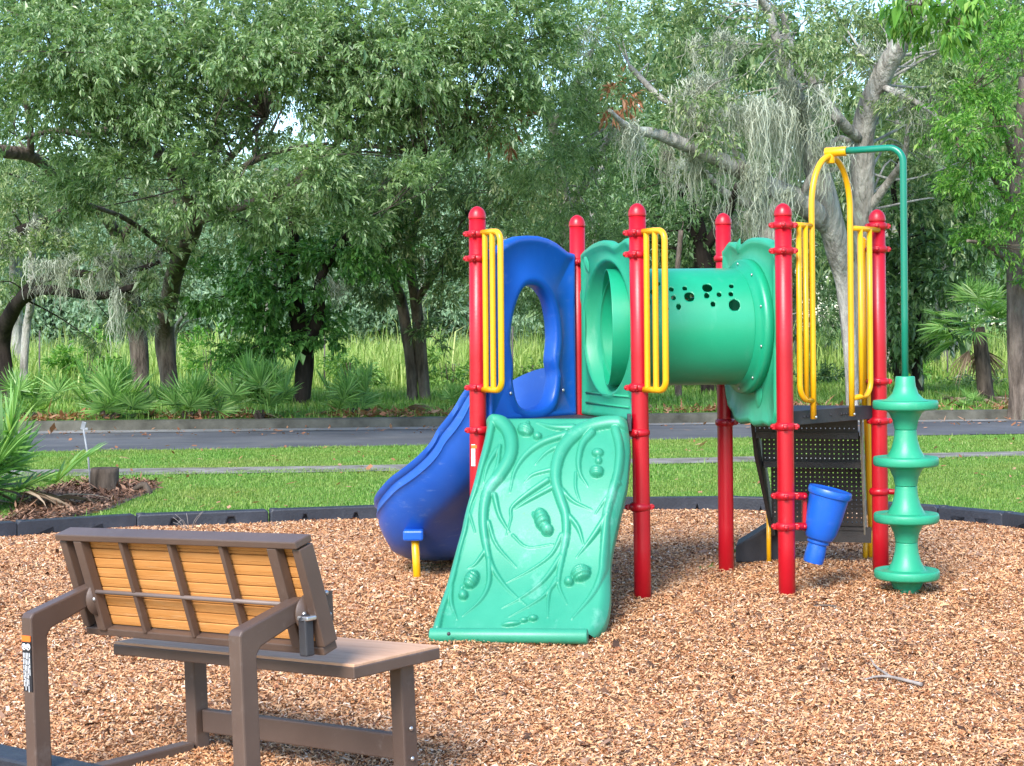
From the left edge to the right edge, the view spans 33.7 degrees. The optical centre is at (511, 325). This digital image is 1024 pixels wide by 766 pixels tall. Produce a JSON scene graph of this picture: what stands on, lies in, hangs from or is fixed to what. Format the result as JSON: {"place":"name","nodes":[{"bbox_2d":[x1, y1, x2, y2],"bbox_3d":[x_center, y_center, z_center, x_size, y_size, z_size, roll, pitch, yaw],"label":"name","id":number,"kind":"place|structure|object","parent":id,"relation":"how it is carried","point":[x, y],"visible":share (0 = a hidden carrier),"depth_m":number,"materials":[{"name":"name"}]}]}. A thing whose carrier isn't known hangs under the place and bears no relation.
{"place":"outdoors","nodes":[
{"label":"outdoors","id":0,"kind":"place"},
{"bbox_2d":[2,371,1008,420],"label":"verge","id":1,"kind":"structure","parent":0,"point":[322,416],"depth_m":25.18,"materials":[{"name":"green plant"}]},
{"bbox_2d":[0,362,61,418],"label":"palmetto","id":2,"kind":"object","parent":1,"relation":"on","point":[29,392],"visible":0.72,"depth_m":24.89,"materials":[{"name":"green plant"}]},
{"bbox_2d":[0,144,96,382],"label":"slim tree","id":3,"kind":"object","parent":1,"relation":"on","point":[25,336],"visible":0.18,"depth_m":32.89,"materials":[{"name":"grey plant"}]},
{"bbox_2d":[35,352,161,418],"bbox_3d":[-5.869,0.916,24.849,1.987,1.100,1.422,-1,0,20],"label":"palmetto","id":4,"kind":"object","parent":1,"relation":"on","point":[109,392],"visible":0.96,"depth_m":24.63,"materials":[{"name":"green plant"}]},
{"bbox_2d":[0,175,230,402],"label":"leaning oak","id":5,"kind":"object","parent":1,"relation":"on","point":[106,266],"visible":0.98,"depth_m":27.98,"materials":[{"name":"green plant"}]},
{"bbox_2d":[137,276,200,351],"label":"sapling","id":6,"kind":"object","parent":1,"relation":"on","point":[177,325],"visible":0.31,"depth_m":33.03,"materials":[{"name":"green plant"}]},
{"bbox_2d":[131,365,246,418],"bbox_3d":[-4.913,1.113,24.865,2.062,1.094,1.112,-1,0,22],"label":"palmetto","id":7,"kind":"object","parent":1,"relation":"on","point":[195,391],"visible":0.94,"depth_m":24.68,"materials":[{"name":"green plant"}]},
{"bbox_2d":[177,317,235,387],"bbox_3d":[-6.828,0.700,37.912,1.891,1.773,1.414,-1,0,0],"label":"shrub","id":8,"kind":"object","parent":1,"relation":"on","point":[190,365],"visible":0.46,"depth_m":37.94,"materials":[{"name":"green plant"}]},
{"bbox_2d":[0,106,421,392],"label":"dark oak","id":9,"kind":"object","parent":1,"relation":"on","point":[138,347],"visible":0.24,"depth_m":29.27,"materials":[{"name":"green plant"}]},
{"bbox_2d":[208,347,303,418],"bbox_3d":[-3.704,1.005,24.658,1.371,1.508,1.424,-1,0,0],"label":"palmetto","id":10,"kind":"object","parent":1,"relation":"on","point":[252,382],"visible":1,"depth_m":24.45,"materials":[{"name":"green plant"}]},
{"bbox_2d":[241,128,320,394],"bbox_3d":[-3.942,-0.874,29.171,1.537,4.992,1.876,-1,0,0],"label":"pale pole tree","id":11,"kind":"object","parent":1,"relation":"on","point":[284,155],"visible":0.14,"depth_m":28.89,"materials":[{"name":"green plant"}]},
{"bbox_2d":[0,0,610,401],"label":"overhanging oak","id":12,"kind":"object","parent":1,"relation":"on","point":[135,47],"visible":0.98,"depth_m":20.36,"materials":[{"name":"green plant"}]},
{"bbox_2d":[169,168,447,405],"bbox_3d":[-3.297,-0.500,28.241,4.989,4.238,2.560,-1,0,18],"label":"vine covered oak","id":13,"kind":"object","parent":1,"relation":"on","point":[254,291],"visible":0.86,"depth_m":28.09,"materials":[{"name":"green plant"}]},
{"bbox_2d":[316,348,394,391],"bbox_3d":[-3.422,1.036,37.100,1.685,1.159,1.604,-1,0,0],"label":"shrub","id":14,"kind":"object","parent":1,"relation":"on","point":[379,378],"visible":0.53,"depth_m":36.85,"materials":[{"name":"green plant"}]},
{"bbox_2d":[316,359,435,414],"bbox_3d":[-2.132,1.083,25.356,2.134,1.211,1.262,-1,0,0],"label":"palmetto","id":15,"kind":"object","parent":1,"relation":"on","point":[353,390],"visible":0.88,"depth_m":25.11,"materials":[{"name":"green plant"}]},
{"bbox_2d":[427,345,468,389],"bbox_3d":[-1.275,1.012,34.917,1.742,1.260,1.590,-1,0,0],"label":"shrub","id":16,"kind":"object","parent":1,"relation":"on","point":[449,378],"visible":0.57,"depth_m":34.96,"materials":[{"name":"green plant"}]},
{"bbox_2d":[440,379,465,405],"bbox_3d":[-0.790,1.136,27.074,0.827,0.584,0.517,-1,0,-35],"label":"palmetto","id":17,"kind":"object","parent":1,"relation":"on","point":[452,393],"visible":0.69,"depth_m":26.94,"materials":[{"name":"green plant"}]},
{"bbox_2d":[234,0,674,325],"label":"laurel oak","id":18,"kind":"object","parent":1,"relation":"on","point":[565,154],"visible":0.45,"depth_m":24.07,"materials":[{"name":"green plant"}]},
{"bbox_2d":[322,104,596,402],"bbox_3d":[-0.892,-1.065,27.798,4.539,5.327,4.681,-1,0,0],"label":"twin trunk oak","id":19,"kind":"object","parent":1,"relation":"on","point":[416,364],"visible":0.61,"depth_m":27.99,"materials":[{"name":"green plant"}]},
{"bbox_2d":[3,391,1008,420],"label":"verge litter","id":20,"kind":"object","parent":1,"relation":"on","point":[198,415],"visible":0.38,"depth_m":24.93,"materials":[{"name":"brown plant"}]},
{"bbox_2d":[513,354,543,379],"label":"shrub","id":21,"kind":"object","parent":1,"relation":"on","point":[528,366],"visible":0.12,"depth_m":35.84,"materials":[{"name":"green plant"}]},
{"bbox_2d":[652,188,708,397],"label":"thin trunk tree","id":22,"kind":"object","parent":1,"relation":"on","point":[681,237],"visible":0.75,"depth_m":30.05,"materials":[{"name":"green plant"}]},
{"bbox_2d":[613,61,754,267],"bbox_3d":[4.084,-2.232,38.845,4.282,7.685,5.580,-1,0,31],"label":"background tree","id":23,"kind":"object","parent":1,"relation":"on","point":[654,140],"visible":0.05,"depth_m":38.62,"materials":[{"name":"green plant"}]},
{"bbox_2d":[585,128,808,392],"bbox_3d":[3.260,-1.029,32.931,4.389,5.325,4.123,-1,0,-43],"label":"shaded oak","id":24,"kind":"object","parent":1,"relation":"on","point":[699,251],"visible":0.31,"depth_m":31.83,"materials":[{"name":"green plant"}]},
{"bbox_2d":[650,100,846,350],"bbox_3d":[4.767,-1.407,33.101,3.335,5.902,5.179,-1,0,38],"label":"grey oak","id":25,"kind":"object","parent":1,"relation":"on","point":[830,320],"visible":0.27,"depth_m":33.04,"materials":[{"name":"green plant"}]},
{"bbox_2d":[793,359,844,383],"bbox_3d":[6.610,1.285,37.126,1.781,1.155,1.320,-1,0,0],"label":"shrub","id":26,"kind":"object","parent":1,"relation":"on","point":[826,371],"visible":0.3,"depth_m":36.81,"materials":[{"name":"green plant"}]},
{"bbox_2d":[799,0,1022,402],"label":"forked oak","id":27,"kind":"object","parent":1,"relation":"on","point":[868,193],"visible":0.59,"depth_m":26.55,"materials":[{"name":"green plant"}]},
{"bbox_2d":[888,360,944,380],"bbox_3d":[9.372,1.185,38.958,1.286,1.041,1.504,-1,0,-11],"label":"shrub","id":28,"kind":"object","parent":1,"relation":"on","point":[927,368],"visible":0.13,"depth_m":39.01,"materials":[{"name":"green plant"}]},
{"bbox_2d":[923,370,956,384],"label":"shrub","id":29,"kind":"object","parent":1,"relation":"on","point":[937,377],"visible":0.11,"depth_m":35.18,"materials":[{"name":"green plant"}]},
{"bbox_2d":[875,148,1007,391],"bbox_3d":[7.577,-0.835,30.120,3.202,4.747,3.421,-1,0,0],"label":"magnolia","id":30,"kind":"object","parent":1,"relation":"on","point":[923,246],"visible":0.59,"depth_m":29.80,"materials":[{"name":"green plant"}]},
{"bbox_2d":[915,270,1008,402],"bbox_3d":[7.518,0.287,27.476,2.047,2.429,1.846,-1,0,0],"label":"cabbage palm","id":31,"kind":"object","parent":1,"relation":"on","point":[982,360],"visible":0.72,"depth_m":27.41,"materials":[{"name":"green plant"}]},
{"bbox_2d":[950,387,986,407],"bbox_3d":[6.957,1.139,25.766,0.577,0.434,0.492,-1,0,0],"label":"palmetto","id":32,"kind":"object","parent":1,"relation":"on","point":[971,397],"visible":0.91,"depth_m":25.73,"materials":[{"name":"green plant"}]},
{"bbox_2d":[938,365,1007,385],"bbox_3d":[9.489,1.290,34.094,1.964,1.316,1.214,-1,0,-24],"label":"shrub","id":33,"kind":"object","parent":1,"relation":"on","point":[964,380],"visible":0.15,"depth_m":34.12,"materials":[{"name":"green plant"}]},
{"bbox_2d":[11,292,1007,389],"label":"field grass","id":34,"kind":"structure","parent":0,"point":[392,361],"depth_m":40.98,"materials":[{"name":"green plant"}]},
{"bbox_2d":[0,511,1023,765],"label":"mulch bed","id":35,"kind":"object","parent":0,"point":[158,709],"visible":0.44,"depth_m":7.44,"materials":[{"name":"brown wood"}]},
{"bbox_2d":[0,521,16,538],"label":"border timber","id":36,"kind":"object","parent":35,"relation":"on","point":[8,528],"visible":0.69,"depth_m":11.80,"materials":[{"name":"black plastic"}]},
{"bbox_2d":[15,513,135,535],"bbox_3d":[-3.114,1.438,12.071,0.846,0.151,0.100,-1,0,-27],"label":"border timber","id":37,"kind":"object","parent":35,"relation":"on","point":[38,526],"visible":0.56,"depth_m":12.01,"materials":[{"name":"black plastic"}]},
{"bbox_2d":[173,513,201,529],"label":"dry weed","id":38,"kind":"object","parent":35,"relation":"on","point":[187,521],"visible":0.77,"depth_m":12.04,"materials":[{"name":"grey plant"}]},
{"bbox_2d":[21,527,439,765],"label":"park bench","id":39,"kind":"object","parent":35,"relation":"on","point":[244,606],"visible":0.99,"depth_m":5.66,"materials":[{"name":"brown wood"}]},
{"bbox_2d":[0,508,1023,765],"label":"wood chips","id":40,"kind":"object","parent":35,"relation":"on","point":[654,654],"visible":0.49,"depth_m":7.45,"materials":[{"name":"brown wood"}]},
{"bbox_2d":[813,604,847,609],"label":"twig","id":41,"kind":"object","parent":40,"relation":"on","point":[825,605],"visible":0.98,"depth_m":8.59,"materials":[{"name":"beige wood"}]},
{"bbox_2d":[865,658,922,685],"bbox_3d":[1.559,1.485,7.220,0.188,0.040,0.432,-1,0,-18],"label":"twig","id":42,"kind":"object","parent":40,"relation":"on","point":[886,675],"visible":1,"depth_m":7.15,"materials":[{"name":"white wood"}]},
{"bbox_2d":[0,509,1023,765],"bbox_3d":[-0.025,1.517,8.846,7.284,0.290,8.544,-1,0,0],"label":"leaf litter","id":43,"kind":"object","parent":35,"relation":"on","point":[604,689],"visible":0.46,"depth_m":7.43,"materials":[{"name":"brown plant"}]},
{"bbox_2d":[374,145,939,643],"bbox_3d":[0.719,0.313,9.278,3.057,2.537,2.826,-1,0,0],"label":"play structure","id":44,"kind":"object","parent":35,"relation":"on","point":[504,491],"visible":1,"depth_m":8.96,"materials":[{"name":"red paint"}]},
{"bbox_2d":[624,496,717,510],"bbox_3d":[1.250,1.400,13.124,0.868,0.151,0.100,-1,0,0],"label":"border timber","id":45,"kind":"object","parent":35,"relation":"on","point":[686,502],"visible":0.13,"depth_m":13.07,"materials":[{"name":"black plastic"}]},
{"bbox_2d":[733,496,801,511],"bbox_3d":[2.092,1.393,13.005,0.836,0.151,0.100,-1,0,17],"label":"border timber","id":46,"kind":"object","parent":35,"relation":"on","point":[749,502],"visible":0.2,"depth_m":13.04,"materials":[{"name":"black plastic"}]},
{"bbox_2d":[1002,511,1023,529],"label":"border timber","id":47,"kind":"object","parent":35,"relation":"on","point":[1013,519],"visible":0.54,"depth_m":11.78,"materials":[{"name":"black plastic"}]},
{"bbox_2d":[0,0,1023,329],"label":"sky","id":48,"kind":"structure","parent":0,"point":[797,14],"materials":[{"name":"white"}]},
{"bbox_2d":[0,327,1023,569],"bbox_3d":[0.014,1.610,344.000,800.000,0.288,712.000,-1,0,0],"label":"lawn","id":49,"kind":"structure","parent":0,"point":[941,503],"depth_m":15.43,"materials":[{"name":"plant"}]},
{"bbox_2d":[0,744,101,765],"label":"border timber","id":50,"kind":"object","parent":49,"relation":"on","point":[12,756],"visible":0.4,"depth_m":5.92,"materials":[{"name":"black plastic"}]},
{"bbox_2d":[0,107,104,361],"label":"background tree","id":51,"kind":"object","parent":49,"relation":"on","point":[13,269],"visible":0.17,"depth_m":45.86,"materials":[{"name":"green plant"}]},
{"bbox_2d":[8,483,155,520],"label":"bare soil","id":52,"kind":"structure","parent":49,"relation":"on","point":[92,511],"depth_m":13.85,"materials":[{"name":"brown soil"}]},
{"bbox_2d":[0,371,113,507],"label":"palmetto","id":53,"kind":"object","parent":52,"relation":"on","point":[12,458],"visible":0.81,"depth_m":13.72,"materials":[{"name":"green plant"}]},
{"bbox_2d":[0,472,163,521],"bbox_3d":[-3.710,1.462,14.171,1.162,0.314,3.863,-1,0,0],"label":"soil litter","id":54,"kind":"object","parent":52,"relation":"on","point":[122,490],"visible":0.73,"depth_m":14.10,"materials":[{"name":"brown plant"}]},
{"bbox_2d":[80,421,89,482],"bbox_3d":[-3.911,1.241,15.523,0.102,0.722,0.017,-1,0,0],"label":"grey stake","id":55,"kind":"object","parent":52,"relation":"on","point":[83,426],"visible":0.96,"depth_m":15.52,"materials":[{"name":"metal"}]},
{"bbox_2d":[89,467,118,491],"bbox_3d":[-3.631,1.409,15.060,0.352,0.280,0.346,-1,0,0],"label":"tree stump","id":56,"kind":"object","parent":52,"relation":"on","point":[105,477],"visible":0.59,"depth_m":14.96,"materials":[{"name":"brown wood"}]},
{"bbox_2d":[131,482,151,494],"bbox_3d":[-3.302,1.462,14.957,0.258,0.165,0.076,-1,0,0],"label":"stump fragment","id":57,"kind":"object","parent":52,"relation":"on","point":[143,485],"visible":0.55,"depth_m":14.94,"materials":[{"name":"brown wood"}]},
{"bbox_2d":[40,322,128,389],"bbox_3d":[-9.620,0.760,37.896,2.211,1.699,1.585,-1,0,0],"label":"shrub","id":58,"kind":"object","parent":49,"relation":"on","point":[65,359],"visible":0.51,"depth_m":38.05,"materials":[{"name":"green plant"}]},
{"bbox_2d":[136,509,268,526],"bbox_3d":[-2.269,1.431,12.388,0.956,0.151,0.100,-1,0,-15],"label":"border timber","id":59,"kind":"object","parent":49,"relation":"on","point":[221,517],"visible":0.52,"depth_m":12.35,"materials":[{"name":"black plastic"}]},
{"bbox_2d":[196,156,328,330],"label":"background tree","id":60,"kind":"object","parent":49,"relation":"on","point":[224,315],"visible":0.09,"depth_m":61.13,"materials":[{"name":"green plant"}]},
{"bbox_2d":[269,505,376,523],"bbox_3d":[-1.363,1.423,12.625,0.904,0.151,0.100,-1,0,-14],"label":"border timber","id":61,"kind":"object","parent":49,"relation":"on","point":[351,512],"visible":0.51,"depth_m":12.57,"materials":[{"name":"black plastic"}]},
{"bbox_2d":[362,180,468,327],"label":"background tree","id":62,"kind":"object","parent":49,"relation":"on","point":[453,314],"visible":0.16,"depth_m":65.35,"materials":[{"name":"green plant"}]},
{"bbox_2d":[39,326,948,387],"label":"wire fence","id":63,"kind":"object","parent":49,"relation":"on","point":[325,343],"visible":0.18,"depth_m":36.98,"materials":[{"name":"metal"}]},
{"bbox_2d":[442,172,550,349],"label":"background tree","id":64,"kind":"object","parent":49,"relation":"on","point":[518,323],"visible":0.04,"depth_m":51.42,"materials":[{"name":"green plant"}]},
{"bbox_2d":[0,0,1023,350],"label":"wood","id":65,"kind":"object","parent":49,"relation":"on","point":[78,316],"visible":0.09,"depth_m":72.47,"materials":[{"name":"green plant"}]},
{"bbox_2d":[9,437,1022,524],"bbox_3d":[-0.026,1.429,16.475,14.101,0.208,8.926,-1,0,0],"label":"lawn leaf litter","id":66,"kind":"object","parent":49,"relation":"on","point":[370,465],"visible":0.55,"depth_m":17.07,"materials":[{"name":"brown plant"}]},
{"bbox_2d":[515,52,679,325],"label":"background tree","id":67,"kind":"object","parent":49,"relation":"on","point":[597,179],"visible":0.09,"depth_m":40.11,"materials":[{"name":"green plant"}]},
{"bbox_2d":[530,0,745,266],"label":"background tree","id":68,"kind":"object","parent":49,"relation":"on","point":[641,65],"visible":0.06,"depth_m":46.33,"materials":[{"name":"green plant"}]},
{"bbox_2d":[590,0,877,299],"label":"background tree","id":69,"kind":"object","parent":49,"relation":"on","point":[745,65],"visible":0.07,"depth_m":39.49,"materials":[{"name":"green plant"}]},
{"bbox_2d":[597,0,886,420],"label":"mossy live oak","id":70,"kind":"object","parent":49,"relation":"on","point":[765,124],"visible":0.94,"depth_m":23.66,"materials":[{"name":"green plant"}]},
{"bbox_2d":[623,0,891,361],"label":"background tree","id":71,"kind":"object","parent":49,"relation":"on","point":[759,37],"visible":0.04,"depth_m":44.84,"materials":[{"name":"green plant"}]},
{"bbox_2d":[720,31,913,348],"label":"background tree","id":72,"kind":"object","parent":49,"relation":"on","point":[776,99],"visible":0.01,"depth_m":49.79,"materials":[{"name":"green plant"}]},
{"bbox_2d":[766,0,1016,380],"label":"background tree","id":73,"kind":"object","parent":49,"relation":"on","point":[848,107],"visible":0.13,"depth_m":39.73,"materials":[{"name":"green plant"}]},
{"bbox_2d":[847,499,939,513],"bbox_3d":[2.813,1.386,12.611,0.832,0.151,0.100,-1,0,41],"label":"border timber","id":74,"kind":"object","parent":49,"relation":"on","point":[930,507],"visible":0.11,"depth_m":12.36,"materials":[{"name":"black plastic"}]},
{"bbox_2d":[793,0,1023,360],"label":"background tree","id":75,"kind":"object","parent":49,"relation":"on","point":[983,270],"visible":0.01,"depth_m":43.77,"materials":[{"name":"green plant"}]},
{"bbox_2d":[874,0,1003,65],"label":"elm","id":76,"kind":"object","parent":49,"relation":"on","point":[957,30],"visible":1,"depth_m":12.08,"materials":[{"name":"green plant"}]},
{"bbox_2d":[903,0,1023,419],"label":"bright elm","id":77,"kind":"object","parent":49,"relation":"on","point":[973,146],"visible":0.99,"depth_m":23.37,"materials":[{"name":"green plant"}]},
{"bbox_2d":[938,505,1004,525],"bbox_3d":[3.310,1.382,12.121,0.100,0.151,0.553,-1,0,-40],"label":"border timber","id":78,"kind":"object","parent":49,"relation":"on","point":[971,515],"visible":0.57,"depth_m":12.08,"materials":[{"name":"black plastic"}]},
{"bbox_2d":[932,0,1023,282],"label":"background tree","id":79,"kind":"object","parent":49,"relation":"on","point":[1004,148],"visible":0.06,"depth_m":40.56,"materials":[{"name":"green plant"}]},
{"bbox_2d":[1,451,1023,476],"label":"sidewalk","id":80,"kind":"structure","parent":0,"point":[212,470],"depth_m":17.57,"materials":[{"name":"concrete"}]},
{"bbox_2d":[13,420,1023,451],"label":"road","id":81,"kind":"structure","parent":0,"point":[62,442],"depth_m":22.43,"materials":[{"name":"grey asphalt"}]},
{"bbox_2d":[18,419,1018,433],"bbox_3d":[-0.212,1.454,24.363,47.932,0.001,0.881,-1,0,-3],"label":"gutter","id":82,"kind":"object","parent":81,"relation":"on","point":[215,430],"visible":0.4,"depth_m":24.16,"materials":[{"name":"grey concrete"}]},
{"bbox_2d":[3,409,1007,430],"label":"kerb","id":83,"kind":"structure","parent":82,"relation":"on","point":[250,423],"depth_m":24.43,"materials":[{"name":"concrete"}]},
{"bbox_2d":[42,416,1020,439],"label":"road leaf litter","id":84,"kind":"object","parent":81,"relation":"on","point":[52,427],"visible":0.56,"depth_m":23.74,"materials":[{"name":"brown plant"}]}
]}

